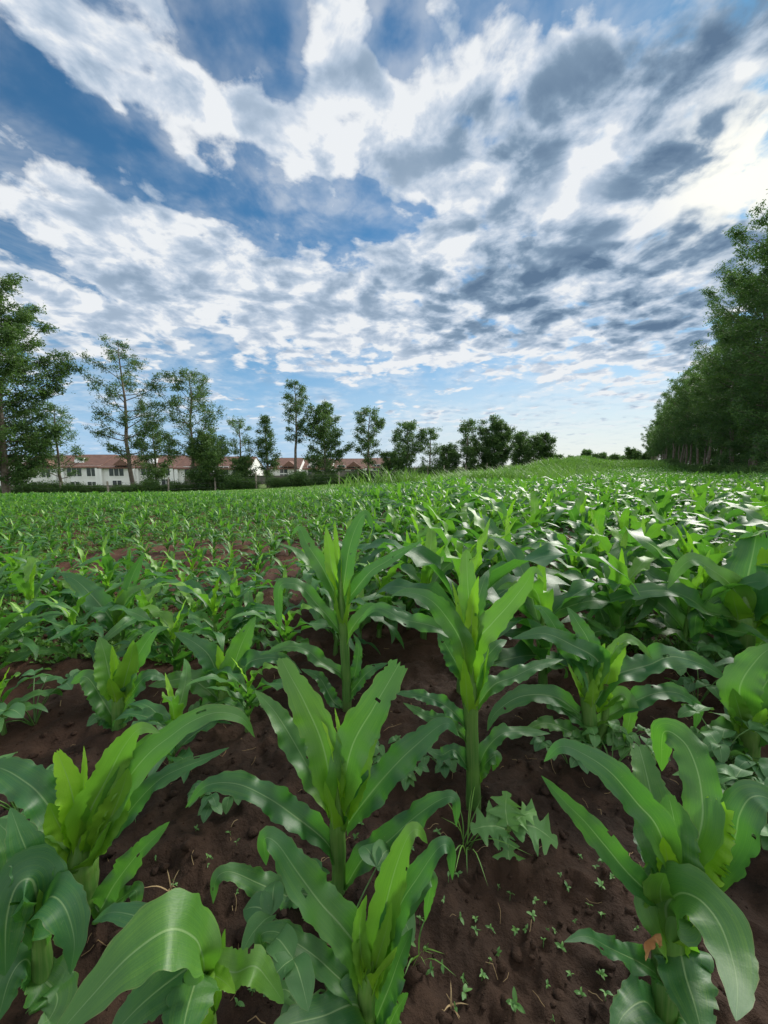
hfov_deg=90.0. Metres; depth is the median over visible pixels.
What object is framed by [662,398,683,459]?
tree
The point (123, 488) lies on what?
hedge shrub
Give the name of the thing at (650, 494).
maize plant
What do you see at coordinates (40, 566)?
maize plant
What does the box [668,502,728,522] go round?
maize plant
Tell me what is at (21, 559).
maize plant
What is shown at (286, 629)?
maize plant
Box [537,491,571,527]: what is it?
maize plant
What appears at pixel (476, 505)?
maize plant
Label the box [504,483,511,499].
maize plant
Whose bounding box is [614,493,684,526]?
maize plant
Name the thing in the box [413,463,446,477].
hedge shrub
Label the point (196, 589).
maize plant
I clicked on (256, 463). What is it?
town house
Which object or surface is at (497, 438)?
tree
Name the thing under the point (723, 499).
maize plant
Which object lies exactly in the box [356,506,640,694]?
maize plant
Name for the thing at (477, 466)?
hedge shrub
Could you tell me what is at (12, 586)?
maize plant
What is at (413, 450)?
tree
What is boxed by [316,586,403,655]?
maize plant
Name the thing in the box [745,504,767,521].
maize plant
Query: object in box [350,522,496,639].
maize plant
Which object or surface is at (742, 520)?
maize plant
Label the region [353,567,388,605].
maize plant
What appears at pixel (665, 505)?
maize plant
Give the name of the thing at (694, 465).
undergrowth shrub
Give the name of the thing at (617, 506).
maize plant
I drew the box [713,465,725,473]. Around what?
undergrowth shrub
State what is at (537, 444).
tree
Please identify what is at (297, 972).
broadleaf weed
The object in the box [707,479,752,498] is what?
maize plant
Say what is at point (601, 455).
tree
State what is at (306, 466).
town house
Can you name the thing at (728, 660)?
maize plant
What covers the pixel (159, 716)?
maize plant
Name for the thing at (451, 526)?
maize plant
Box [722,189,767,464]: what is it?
tree
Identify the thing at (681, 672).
broadleaf weed
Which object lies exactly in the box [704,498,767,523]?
maize plant
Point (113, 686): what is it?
maize plant
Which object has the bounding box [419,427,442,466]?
tree
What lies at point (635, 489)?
maize plant
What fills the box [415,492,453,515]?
maize plant
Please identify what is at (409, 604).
maize plant
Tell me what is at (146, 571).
maize plant
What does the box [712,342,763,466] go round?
tree
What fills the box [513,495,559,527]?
maize plant
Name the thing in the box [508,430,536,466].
tree
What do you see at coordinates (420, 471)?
hedge shrub
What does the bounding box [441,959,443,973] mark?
weed seedling
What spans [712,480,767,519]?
maize plant
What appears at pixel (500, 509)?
maize plant
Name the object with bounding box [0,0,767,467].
sky
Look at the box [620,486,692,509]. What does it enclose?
maize plant
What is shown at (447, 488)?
maize plant
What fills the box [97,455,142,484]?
town house
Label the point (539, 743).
broadleaf weed
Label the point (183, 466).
town house
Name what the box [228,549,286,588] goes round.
maize plant
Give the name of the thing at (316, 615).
maize plant
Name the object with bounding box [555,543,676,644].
maize plant
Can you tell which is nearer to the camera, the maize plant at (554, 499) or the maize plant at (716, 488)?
the maize plant at (554, 499)
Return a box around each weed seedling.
[235,997,244,1006]
[426,961,433,976]
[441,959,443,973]
[461,983,471,999]
[471,925,479,935]
[479,969,487,978]
[495,946,501,956]
[506,987,525,1013]
[511,925,518,935]
[527,910,535,920]
[554,941,565,951]
[574,987,585,997]
[595,877,604,889]
[596,969,606,979]
[599,989,613,1000]
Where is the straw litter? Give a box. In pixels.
[45,568,702,1023]
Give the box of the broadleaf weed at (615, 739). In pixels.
[605,719,670,760]
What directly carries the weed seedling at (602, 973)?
on the ground at (428, 995)
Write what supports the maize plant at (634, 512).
on the ground at (428, 995)
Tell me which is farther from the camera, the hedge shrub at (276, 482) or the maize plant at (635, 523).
the hedge shrub at (276, 482)
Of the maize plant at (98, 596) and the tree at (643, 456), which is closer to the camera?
the maize plant at (98, 596)
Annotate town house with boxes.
[24,455,76,484]
[61,455,116,484]
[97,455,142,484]
[135,455,185,484]
[173,457,200,483]
[213,456,264,475]
[269,458,304,475]
[302,458,333,474]
[333,458,364,470]
[364,458,390,470]
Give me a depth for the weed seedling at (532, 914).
0.72 m
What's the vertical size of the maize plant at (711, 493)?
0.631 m
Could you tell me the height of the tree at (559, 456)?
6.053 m
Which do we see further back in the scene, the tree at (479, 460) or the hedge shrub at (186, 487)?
the tree at (479, 460)
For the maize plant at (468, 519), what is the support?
on the ground at (428, 995)
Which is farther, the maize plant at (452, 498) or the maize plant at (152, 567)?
the maize plant at (452, 498)
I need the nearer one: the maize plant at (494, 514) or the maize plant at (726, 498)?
the maize plant at (494, 514)
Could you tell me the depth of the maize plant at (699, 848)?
0.52 m
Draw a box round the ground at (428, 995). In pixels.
[0,465,767,1023]
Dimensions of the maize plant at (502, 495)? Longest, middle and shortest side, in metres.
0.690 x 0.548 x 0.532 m
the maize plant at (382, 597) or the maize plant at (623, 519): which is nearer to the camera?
the maize plant at (382, 597)
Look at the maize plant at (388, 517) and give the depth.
3.93 m
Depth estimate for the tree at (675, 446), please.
80.61 m
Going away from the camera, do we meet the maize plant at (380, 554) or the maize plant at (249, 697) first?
the maize plant at (249, 697)
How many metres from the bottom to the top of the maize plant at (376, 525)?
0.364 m
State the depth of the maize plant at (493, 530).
2.45 m
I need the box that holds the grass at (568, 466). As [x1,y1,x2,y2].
[215,454,767,491]
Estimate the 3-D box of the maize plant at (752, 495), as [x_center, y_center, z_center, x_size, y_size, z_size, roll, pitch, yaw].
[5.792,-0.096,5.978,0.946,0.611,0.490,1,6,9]
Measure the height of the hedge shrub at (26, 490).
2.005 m
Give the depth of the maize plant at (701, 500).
3.54 m
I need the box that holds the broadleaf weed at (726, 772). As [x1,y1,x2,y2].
[673,764,767,849]
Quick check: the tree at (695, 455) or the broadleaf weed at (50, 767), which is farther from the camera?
the tree at (695, 455)
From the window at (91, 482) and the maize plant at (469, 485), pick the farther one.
the window at (91, 482)
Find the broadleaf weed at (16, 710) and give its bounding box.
[0,667,79,731]
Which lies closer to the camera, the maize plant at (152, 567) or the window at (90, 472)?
the maize plant at (152, 567)
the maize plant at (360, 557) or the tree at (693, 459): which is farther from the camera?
the tree at (693, 459)
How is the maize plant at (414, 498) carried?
on the ground at (428, 995)
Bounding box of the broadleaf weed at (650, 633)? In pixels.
[638,628,722,672]
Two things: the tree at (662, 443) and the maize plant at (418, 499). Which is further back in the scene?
the tree at (662, 443)
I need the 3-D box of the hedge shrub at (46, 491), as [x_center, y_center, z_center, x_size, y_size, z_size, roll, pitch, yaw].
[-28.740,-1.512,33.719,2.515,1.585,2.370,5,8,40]
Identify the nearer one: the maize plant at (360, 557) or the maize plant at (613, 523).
the maize plant at (360, 557)
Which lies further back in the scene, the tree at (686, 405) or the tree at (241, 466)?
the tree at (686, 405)
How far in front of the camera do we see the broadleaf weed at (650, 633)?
1.69 m
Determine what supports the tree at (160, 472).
on the ground at (428, 995)
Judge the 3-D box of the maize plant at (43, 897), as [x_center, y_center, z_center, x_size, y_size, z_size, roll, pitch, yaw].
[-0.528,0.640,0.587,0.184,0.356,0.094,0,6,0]
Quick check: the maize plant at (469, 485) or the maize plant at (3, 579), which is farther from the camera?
the maize plant at (469, 485)
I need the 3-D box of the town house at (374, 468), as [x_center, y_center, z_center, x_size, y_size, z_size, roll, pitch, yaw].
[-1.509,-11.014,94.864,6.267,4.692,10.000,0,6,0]
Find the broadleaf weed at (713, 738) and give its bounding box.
[695,726,755,785]
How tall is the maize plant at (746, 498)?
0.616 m
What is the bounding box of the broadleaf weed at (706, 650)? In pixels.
[690,640,742,676]
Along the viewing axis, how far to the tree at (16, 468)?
29.80 m
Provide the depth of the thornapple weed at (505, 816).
0.83 m
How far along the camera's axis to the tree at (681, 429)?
59.72 m
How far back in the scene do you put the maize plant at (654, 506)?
3.43 m
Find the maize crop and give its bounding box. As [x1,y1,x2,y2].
[0,466,767,598]
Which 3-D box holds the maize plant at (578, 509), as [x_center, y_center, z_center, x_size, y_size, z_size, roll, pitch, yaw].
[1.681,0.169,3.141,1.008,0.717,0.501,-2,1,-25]
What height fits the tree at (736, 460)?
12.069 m
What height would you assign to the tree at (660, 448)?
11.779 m
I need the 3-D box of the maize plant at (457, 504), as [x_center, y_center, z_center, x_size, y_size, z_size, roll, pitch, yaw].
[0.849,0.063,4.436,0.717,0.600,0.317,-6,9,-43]
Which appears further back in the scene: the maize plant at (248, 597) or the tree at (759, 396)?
the tree at (759, 396)
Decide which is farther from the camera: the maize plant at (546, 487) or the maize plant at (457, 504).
the maize plant at (546, 487)
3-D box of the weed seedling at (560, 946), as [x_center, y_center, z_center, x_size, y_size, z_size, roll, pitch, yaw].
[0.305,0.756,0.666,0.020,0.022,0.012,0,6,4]
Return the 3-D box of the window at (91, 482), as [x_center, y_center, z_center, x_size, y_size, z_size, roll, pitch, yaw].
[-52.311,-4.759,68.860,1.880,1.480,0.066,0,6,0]
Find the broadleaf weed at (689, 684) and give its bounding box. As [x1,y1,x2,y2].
[677,676,720,699]
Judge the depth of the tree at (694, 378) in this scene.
46.30 m
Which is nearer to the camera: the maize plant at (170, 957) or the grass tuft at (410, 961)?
the maize plant at (170, 957)
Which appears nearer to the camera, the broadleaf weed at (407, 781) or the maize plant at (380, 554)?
the broadleaf weed at (407, 781)
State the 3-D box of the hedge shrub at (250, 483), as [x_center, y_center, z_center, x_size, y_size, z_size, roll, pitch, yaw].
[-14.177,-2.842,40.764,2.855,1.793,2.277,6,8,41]
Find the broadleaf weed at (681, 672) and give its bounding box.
[663,654,716,702]
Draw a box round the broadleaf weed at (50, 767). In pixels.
[0,752,53,817]
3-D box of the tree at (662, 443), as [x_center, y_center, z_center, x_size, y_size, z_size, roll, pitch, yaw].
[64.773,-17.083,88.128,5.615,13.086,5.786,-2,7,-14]
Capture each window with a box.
[41,469,51,477]
[66,468,82,476]
[86,468,94,476]
[87,481,95,484]
[108,469,124,476]
[112,480,121,484]
[140,469,154,475]
[279,466,287,473]
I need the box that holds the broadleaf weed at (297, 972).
[241,839,415,1014]
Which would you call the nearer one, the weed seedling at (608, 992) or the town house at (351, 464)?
the weed seedling at (608, 992)
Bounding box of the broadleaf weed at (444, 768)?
[420,753,458,777]
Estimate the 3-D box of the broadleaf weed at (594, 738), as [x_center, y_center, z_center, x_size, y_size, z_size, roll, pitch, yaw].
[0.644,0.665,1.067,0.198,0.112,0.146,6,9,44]
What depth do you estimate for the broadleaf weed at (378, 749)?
1.05 m
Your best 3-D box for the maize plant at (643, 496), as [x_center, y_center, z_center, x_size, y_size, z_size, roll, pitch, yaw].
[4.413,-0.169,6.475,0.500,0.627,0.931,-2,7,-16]
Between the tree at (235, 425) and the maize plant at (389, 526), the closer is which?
the maize plant at (389, 526)
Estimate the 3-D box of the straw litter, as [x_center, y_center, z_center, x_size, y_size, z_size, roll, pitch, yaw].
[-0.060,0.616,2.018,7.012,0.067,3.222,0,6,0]
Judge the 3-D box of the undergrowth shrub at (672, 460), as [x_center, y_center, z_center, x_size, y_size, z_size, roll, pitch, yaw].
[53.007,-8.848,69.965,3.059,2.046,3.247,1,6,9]
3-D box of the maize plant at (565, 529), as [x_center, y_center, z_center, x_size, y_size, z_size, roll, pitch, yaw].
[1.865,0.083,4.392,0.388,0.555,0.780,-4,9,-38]
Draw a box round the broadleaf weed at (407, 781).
[388,735,428,790]
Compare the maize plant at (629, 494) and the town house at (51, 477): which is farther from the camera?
the town house at (51, 477)
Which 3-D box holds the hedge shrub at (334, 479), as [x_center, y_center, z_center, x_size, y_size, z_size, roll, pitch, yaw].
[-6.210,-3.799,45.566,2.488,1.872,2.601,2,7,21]
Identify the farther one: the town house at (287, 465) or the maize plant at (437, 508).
the town house at (287, 465)
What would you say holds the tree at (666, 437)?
on the ground at (428, 995)
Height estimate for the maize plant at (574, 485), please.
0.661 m
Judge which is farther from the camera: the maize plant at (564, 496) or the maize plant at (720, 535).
the maize plant at (564, 496)
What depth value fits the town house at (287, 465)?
81.57 m
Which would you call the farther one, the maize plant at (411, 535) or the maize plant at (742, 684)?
the maize plant at (411, 535)
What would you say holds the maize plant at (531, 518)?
on the ground at (428, 995)
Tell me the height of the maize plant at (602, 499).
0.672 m
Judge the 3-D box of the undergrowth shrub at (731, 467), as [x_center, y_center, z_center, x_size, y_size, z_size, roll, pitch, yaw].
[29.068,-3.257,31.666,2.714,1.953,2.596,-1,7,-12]
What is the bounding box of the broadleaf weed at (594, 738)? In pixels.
[579,720,655,761]
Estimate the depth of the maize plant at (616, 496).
5.21 m
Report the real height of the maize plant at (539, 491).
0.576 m
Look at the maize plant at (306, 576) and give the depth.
2.27 m
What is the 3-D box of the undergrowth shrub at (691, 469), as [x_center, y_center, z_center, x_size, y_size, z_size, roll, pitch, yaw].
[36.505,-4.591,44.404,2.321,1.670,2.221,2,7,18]
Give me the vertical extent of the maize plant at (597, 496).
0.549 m
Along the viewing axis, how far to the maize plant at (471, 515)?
3.38 m
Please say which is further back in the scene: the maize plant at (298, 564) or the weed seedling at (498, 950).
the maize plant at (298, 564)
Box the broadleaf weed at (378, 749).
[372,735,400,763]
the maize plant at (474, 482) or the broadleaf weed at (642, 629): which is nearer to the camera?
the broadleaf weed at (642, 629)
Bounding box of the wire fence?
[34,463,487,492]
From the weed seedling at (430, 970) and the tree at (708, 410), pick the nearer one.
the weed seedling at (430, 970)
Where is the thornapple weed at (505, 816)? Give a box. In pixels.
[470,791,557,860]
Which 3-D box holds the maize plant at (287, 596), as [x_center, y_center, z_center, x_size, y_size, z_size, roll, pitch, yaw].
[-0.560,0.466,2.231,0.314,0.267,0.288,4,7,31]
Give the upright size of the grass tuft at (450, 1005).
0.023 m
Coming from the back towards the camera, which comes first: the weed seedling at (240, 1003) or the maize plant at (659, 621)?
the maize plant at (659, 621)
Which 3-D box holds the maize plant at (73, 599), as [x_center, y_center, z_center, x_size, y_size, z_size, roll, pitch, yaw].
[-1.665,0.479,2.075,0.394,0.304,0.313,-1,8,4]
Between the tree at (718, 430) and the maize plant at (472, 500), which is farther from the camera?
the tree at (718, 430)
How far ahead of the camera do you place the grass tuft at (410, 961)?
0.63 m
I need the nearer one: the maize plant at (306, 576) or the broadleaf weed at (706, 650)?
the broadleaf weed at (706, 650)
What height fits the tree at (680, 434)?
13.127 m
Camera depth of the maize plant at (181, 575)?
2.10 m
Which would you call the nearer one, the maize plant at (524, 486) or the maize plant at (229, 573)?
the maize plant at (229, 573)
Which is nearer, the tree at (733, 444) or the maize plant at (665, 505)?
the maize plant at (665, 505)
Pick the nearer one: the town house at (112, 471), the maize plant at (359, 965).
the maize plant at (359, 965)
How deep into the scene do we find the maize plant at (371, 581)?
2.48 m
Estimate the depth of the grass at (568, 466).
27.61 m
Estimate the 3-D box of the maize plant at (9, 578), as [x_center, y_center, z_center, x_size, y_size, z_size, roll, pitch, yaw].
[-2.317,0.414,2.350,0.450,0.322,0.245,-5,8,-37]
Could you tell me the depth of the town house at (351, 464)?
88.72 m
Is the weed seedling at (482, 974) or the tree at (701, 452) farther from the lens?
the tree at (701, 452)
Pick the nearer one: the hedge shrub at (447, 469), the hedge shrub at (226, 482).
the hedge shrub at (226, 482)
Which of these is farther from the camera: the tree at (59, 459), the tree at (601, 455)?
the tree at (601, 455)
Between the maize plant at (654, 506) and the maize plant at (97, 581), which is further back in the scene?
the maize plant at (654, 506)
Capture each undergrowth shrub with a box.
[667,458,684,463]
[680,463,702,470]
[687,466,700,471]
[697,463,725,472]
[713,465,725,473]
[718,462,761,473]
[733,463,766,473]
[749,461,767,474]
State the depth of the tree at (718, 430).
36.02 m
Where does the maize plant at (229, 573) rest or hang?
on the ground at (428, 995)
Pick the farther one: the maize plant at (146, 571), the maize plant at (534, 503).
the maize plant at (534, 503)
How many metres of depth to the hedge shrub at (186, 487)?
38.08 m
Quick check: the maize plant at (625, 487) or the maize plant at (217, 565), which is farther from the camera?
the maize plant at (625, 487)
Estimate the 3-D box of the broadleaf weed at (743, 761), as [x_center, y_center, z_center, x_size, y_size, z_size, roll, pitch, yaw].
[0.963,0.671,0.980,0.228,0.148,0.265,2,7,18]
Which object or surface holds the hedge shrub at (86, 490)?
on the ground at (428, 995)
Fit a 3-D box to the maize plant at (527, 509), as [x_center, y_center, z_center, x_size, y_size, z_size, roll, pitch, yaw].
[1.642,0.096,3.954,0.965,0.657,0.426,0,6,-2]
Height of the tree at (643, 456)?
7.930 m
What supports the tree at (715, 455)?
on the ground at (428, 995)
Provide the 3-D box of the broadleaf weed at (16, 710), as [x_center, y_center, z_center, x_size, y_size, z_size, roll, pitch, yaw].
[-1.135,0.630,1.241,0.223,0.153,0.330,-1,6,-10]
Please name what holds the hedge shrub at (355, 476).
on the ground at (428, 995)
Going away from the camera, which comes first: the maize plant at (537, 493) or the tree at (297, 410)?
the maize plant at (537, 493)
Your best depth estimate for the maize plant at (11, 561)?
2.52 m
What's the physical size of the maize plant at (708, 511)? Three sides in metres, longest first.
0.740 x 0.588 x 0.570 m
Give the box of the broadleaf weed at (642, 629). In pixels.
[625,613,658,647]
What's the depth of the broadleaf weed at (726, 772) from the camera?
0.90 m
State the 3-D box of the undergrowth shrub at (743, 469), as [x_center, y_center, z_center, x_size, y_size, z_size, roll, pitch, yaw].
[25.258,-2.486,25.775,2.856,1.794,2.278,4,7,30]
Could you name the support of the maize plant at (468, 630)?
on the ground at (428, 995)
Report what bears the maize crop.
on the ground at (428, 995)
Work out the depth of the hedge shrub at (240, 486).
39.88 m
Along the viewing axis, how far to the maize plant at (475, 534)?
2.66 m
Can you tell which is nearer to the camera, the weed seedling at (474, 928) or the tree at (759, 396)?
the weed seedling at (474, 928)
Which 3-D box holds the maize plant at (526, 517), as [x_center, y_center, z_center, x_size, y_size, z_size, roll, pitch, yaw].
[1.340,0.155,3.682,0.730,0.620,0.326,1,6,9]
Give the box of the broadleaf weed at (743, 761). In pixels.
[709,738,767,781]
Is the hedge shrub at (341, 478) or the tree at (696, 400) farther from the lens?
the hedge shrub at (341, 478)
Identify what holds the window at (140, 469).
in the town house at (159, 460)
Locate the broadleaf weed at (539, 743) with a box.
[530,736,592,773]
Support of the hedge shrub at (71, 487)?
on the ground at (428, 995)
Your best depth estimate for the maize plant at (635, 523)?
2.79 m
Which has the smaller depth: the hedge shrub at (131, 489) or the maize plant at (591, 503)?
the maize plant at (591, 503)
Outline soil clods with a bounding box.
[3,544,760,1023]
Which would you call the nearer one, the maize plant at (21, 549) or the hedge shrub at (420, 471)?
the maize plant at (21, 549)
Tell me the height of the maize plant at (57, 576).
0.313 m
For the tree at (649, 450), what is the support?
on the ground at (428, 995)
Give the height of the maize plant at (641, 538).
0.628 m
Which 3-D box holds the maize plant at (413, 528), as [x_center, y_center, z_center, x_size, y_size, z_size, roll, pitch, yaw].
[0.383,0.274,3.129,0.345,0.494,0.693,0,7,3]
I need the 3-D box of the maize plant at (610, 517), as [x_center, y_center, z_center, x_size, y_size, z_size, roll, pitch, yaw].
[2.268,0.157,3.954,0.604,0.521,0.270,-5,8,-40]
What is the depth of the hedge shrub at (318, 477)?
44.18 m
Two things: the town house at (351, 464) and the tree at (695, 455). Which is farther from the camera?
the town house at (351, 464)
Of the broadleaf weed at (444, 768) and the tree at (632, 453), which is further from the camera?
the tree at (632, 453)
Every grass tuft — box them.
[145,870,178,890]
[404,920,451,975]
[444,988,467,1017]
[445,787,525,884]
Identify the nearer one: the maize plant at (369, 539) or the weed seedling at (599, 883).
the weed seedling at (599, 883)
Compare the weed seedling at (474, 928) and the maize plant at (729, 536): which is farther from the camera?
the maize plant at (729, 536)
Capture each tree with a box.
[0,272,77,493]
[34,400,88,481]
[67,334,173,485]
[129,414,183,482]
[146,367,228,484]
[178,428,231,490]
[225,415,258,472]
[229,453,259,478]
[254,414,281,487]
[281,378,314,471]
[299,399,355,475]
[352,405,385,470]
[378,448,406,473]
[389,419,428,470]
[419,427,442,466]
[436,442,460,471]
[452,418,484,469]
[467,442,486,467]
[476,413,518,470]
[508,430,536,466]
[520,432,547,463]
[537,430,557,459]
[553,452,563,458]
[581,448,592,455]
[592,452,606,459]
[608,453,621,460]
[624,446,641,460]
[638,451,654,459]
[641,424,654,458]
[646,426,659,458]
[647,431,659,457]
[648,405,664,459]
[650,421,660,459]
[654,389,681,457]
[654,412,669,458]
[654,427,664,459]
[656,413,665,458]
[657,402,669,458]
[659,409,672,458]
[660,369,701,463]
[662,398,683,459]
[663,437,681,458]
[664,404,678,457]
[667,356,707,463]
[667,389,694,461]
[667,398,687,460]
[671,375,700,463]
[671,445,688,462]
[680,443,701,462]
[682,346,728,464]
[683,377,717,464]
[685,272,766,463]
[688,405,716,465]
[688,446,702,463]
[689,340,739,460]
[689,389,710,461]
[691,362,730,464]
[691,408,711,462]
[701,405,727,464]
[702,199,767,464]
[702,393,739,464]
[704,238,767,465]
[705,262,767,467]
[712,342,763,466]
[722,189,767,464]
[724,387,757,463]
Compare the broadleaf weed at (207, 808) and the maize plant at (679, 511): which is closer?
the broadleaf weed at (207, 808)
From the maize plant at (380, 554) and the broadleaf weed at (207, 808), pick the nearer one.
the broadleaf weed at (207, 808)
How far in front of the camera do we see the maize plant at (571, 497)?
5.43 m
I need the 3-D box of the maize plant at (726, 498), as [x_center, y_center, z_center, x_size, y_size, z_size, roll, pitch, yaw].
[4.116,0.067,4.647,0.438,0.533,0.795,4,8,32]
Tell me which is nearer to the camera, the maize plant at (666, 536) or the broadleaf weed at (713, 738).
the broadleaf weed at (713, 738)
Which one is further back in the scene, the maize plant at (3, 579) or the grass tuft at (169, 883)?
the maize plant at (3, 579)
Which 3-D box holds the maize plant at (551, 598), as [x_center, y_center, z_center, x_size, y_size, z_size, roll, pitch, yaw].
[0.582,0.412,1.404,0.582,0.564,0.732,0,7,32]
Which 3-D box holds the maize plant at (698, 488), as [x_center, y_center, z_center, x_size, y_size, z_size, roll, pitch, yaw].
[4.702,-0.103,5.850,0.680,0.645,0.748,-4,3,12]
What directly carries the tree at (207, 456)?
on the ground at (428, 995)
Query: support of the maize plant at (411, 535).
on the ground at (428, 995)
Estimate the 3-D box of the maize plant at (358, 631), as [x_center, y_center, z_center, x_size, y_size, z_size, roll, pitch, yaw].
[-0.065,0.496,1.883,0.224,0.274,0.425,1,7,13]
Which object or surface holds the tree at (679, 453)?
on the ground at (428, 995)
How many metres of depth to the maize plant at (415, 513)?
4.40 m
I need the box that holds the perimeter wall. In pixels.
[0,467,419,489]
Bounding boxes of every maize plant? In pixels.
[0,543,60,565]
[0,548,26,578]
[0,549,51,597]
[0,557,51,601]
[0,563,50,616]
[0,565,74,608]
[0,570,22,592]
[0,594,79,680]
[0,602,78,652]
[0,631,23,641]
[0,667,62,735]
[0,704,254,924]
[0,808,90,1023]
[9,591,115,661]
[11,556,74,636]
[34,556,73,589]
[34,561,103,619]
[53,568,121,624]
[54,559,133,608]
[57,888,283,1023]
[61,552,155,643]
[70,626,168,731]
[72,546,144,582]
[72,568,120,582]
[94,576,175,651]
[102,579,120,597]
[109,599,224,670]
[112,659,231,783]
[122,573,283,646]
[132,568,162,588]
[136,551,226,618]
[142,553,197,598]
[145,548,226,593]
[149,616,301,714]
[174,591,222,624]
[180,563,262,605]
[185,573,244,609]
[186,657,282,732]
[186,657,460,909]
[194,556,239,577]
[208,567,271,618]
[223,585,268,653]
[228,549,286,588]
[230,599,338,653]
[252,567,303,613]
[254,821,455,1023]
[260,510,421,711]
[278,544,322,598]
[282,547,304,576]
[283,540,357,631]
[288,561,312,577]
[300,552,386,600]
[303,516,347,548]
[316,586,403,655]
[317,537,379,562]
[346,500,385,528]
[348,582,377,637]
[350,520,467,622]
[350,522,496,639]
[353,562,405,642]
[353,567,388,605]
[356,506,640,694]
[357,512,476,598]
[357,550,562,813]
[359,535,407,579]
[360,521,387,548]
[360,526,374,552]
[362,511,374,538]
[364,504,432,544]
[368,556,387,585]
[371,513,395,542]
[379,495,416,516]
[380,495,437,524]
[383,509,526,606]
[383,571,446,629]
[386,498,461,547]
[391,490,432,508]
[392,529,416,563]
[393,516,412,544]
[396,505,426,527]
[400,493,456,535]
[401,494,459,516]
[404,489,435,508]
[410,514,455,577]
[410,517,466,583]
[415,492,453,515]
[423,507,585,610]
[424,508,537,574]
[428,487,459,516]
[428,490,459,509]
[432,479,463,497]
[432,500,449,521]
[439,506,504,547]
[440,483,497,502]
[442,477,486,493]
[444,491,477,526]
[447,489,483,526]
[448,503,495,525]
[453,488,526,527]
[453,494,559,560]
[454,494,489,527]
[456,484,471,499]
[457,511,499,522]
[458,501,486,554]
[460,493,520,531]
[465,512,557,574]
[466,516,527,564]
[485,537,634,684]
[487,605,722,749]
[493,491,568,563]
[493,499,560,553]
[494,491,513,502]
[496,484,534,514]
[498,510,549,546]
[502,478,546,492]
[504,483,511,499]
[504,486,574,538]
[507,489,572,528]
[509,492,562,506]
[510,525,607,591]
[513,478,548,504]
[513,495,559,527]
[520,497,569,534]
[522,520,699,654]
[527,477,562,491]
[535,487,559,498]
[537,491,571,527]
[540,486,583,526]
[541,490,641,542]
[542,484,555,504]
[542,488,599,501]
[542,521,619,572]
[542,718,767,1023]
[543,488,597,531]
[544,490,609,568]
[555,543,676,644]
[560,519,618,581]
[561,508,606,568]
[563,481,577,497]
[565,483,576,528]
[585,492,617,514]
[585,525,767,634]
[585,531,767,656]
[586,491,599,510]
[586,500,612,526]
[587,488,637,517]
[588,484,620,500]
[592,485,630,507]
[598,516,704,618]
[598,542,767,653]
[600,485,656,510]
[600,550,667,637]
[603,493,650,512]
[603,502,616,535]
[603,515,655,533]
[606,507,629,550]
[608,499,702,534]
[610,498,630,525]
[611,485,659,497]
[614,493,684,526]
[615,481,639,493]
[617,489,690,524]
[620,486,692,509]
[621,484,639,493]
[621,494,684,515]
[624,484,670,497]
[628,485,711,524]
[629,496,708,541]
[632,487,650,511]
[642,481,685,495]
[644,487,681,500]
[644,510,767,571]
[645,506,706,529]
[650,477,696,489]
[652,508,728,543]
[653,503,767,545]
[661,519,724,571]
[664,538,730,614]
[667,498,737,530]
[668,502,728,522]
[672,486,755,510]
[675,491,717,540]
[676,480,728,521]
[678,480,693,496]
[681,484,709,499]
[692,484,746,497]
[692,513,752,536]
[693,513,736,546]
[698,643,767,761]
[699,493,732,538]
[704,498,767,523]
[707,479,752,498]
[709,489,728,515]
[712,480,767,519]
[712,657,733,666]
[719,497,739,506]
[721,502,767,542]
[723,516,767,554]
[725,497,742,521]
[729,492,767,532]
[733,486,764,513]
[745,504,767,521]
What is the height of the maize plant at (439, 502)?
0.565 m
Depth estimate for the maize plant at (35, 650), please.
1.53 m
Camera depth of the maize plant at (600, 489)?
6.76 m
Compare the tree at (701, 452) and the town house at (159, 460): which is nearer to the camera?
the tree at (701, 452)
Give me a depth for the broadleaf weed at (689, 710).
1.09 m
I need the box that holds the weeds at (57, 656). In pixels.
[0,484,727,664]
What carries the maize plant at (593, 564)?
on the ground at (428, 995)
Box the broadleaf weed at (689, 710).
[678,703,767,777]
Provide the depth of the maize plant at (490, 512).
4.15 m
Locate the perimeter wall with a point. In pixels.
(261, 478)
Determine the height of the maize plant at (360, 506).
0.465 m
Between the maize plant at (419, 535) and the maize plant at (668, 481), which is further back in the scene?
the maize plant at (668, 481)
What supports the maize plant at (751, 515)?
on the ground at (428, 995)
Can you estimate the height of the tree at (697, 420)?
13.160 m
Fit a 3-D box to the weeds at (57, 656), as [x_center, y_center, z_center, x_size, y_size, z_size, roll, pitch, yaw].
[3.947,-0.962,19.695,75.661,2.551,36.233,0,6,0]
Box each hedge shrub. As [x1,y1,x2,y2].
[10,482,43,493]
[12,479,64,491]
[42,486,58,493]
[47,481,84,493]
[75,488,90,492]
[80,484,110,492]
[111,482,136,492]
[126,484,136,491]
[129,479,162,492]
[158,484,172,491]
[164,479,190,491]
[178,483,198,491]
[209,471,245,489]
[228,478,246,488]
[240,477,261,488]
[262,477,286,487]
[284,469,314,486]
[309,473,331,484]
[322,473,337,484]
[335,475,347,483]
[344,472,359,482]
[352,468,380,482]
[411,468,425,475]
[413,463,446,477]
[445,468,459,474]
[475,462,494,472]
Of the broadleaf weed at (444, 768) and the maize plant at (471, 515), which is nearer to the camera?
the broadleaf weed at (444, 768)
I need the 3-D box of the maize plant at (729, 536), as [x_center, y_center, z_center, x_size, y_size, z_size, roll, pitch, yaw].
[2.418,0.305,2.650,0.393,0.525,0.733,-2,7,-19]
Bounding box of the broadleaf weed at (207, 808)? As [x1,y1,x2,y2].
[187,780,240,822]
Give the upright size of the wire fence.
3.577 m
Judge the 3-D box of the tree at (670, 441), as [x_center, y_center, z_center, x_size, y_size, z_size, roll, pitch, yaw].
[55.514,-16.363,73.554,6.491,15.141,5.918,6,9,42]
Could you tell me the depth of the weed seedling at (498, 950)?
0.67 m

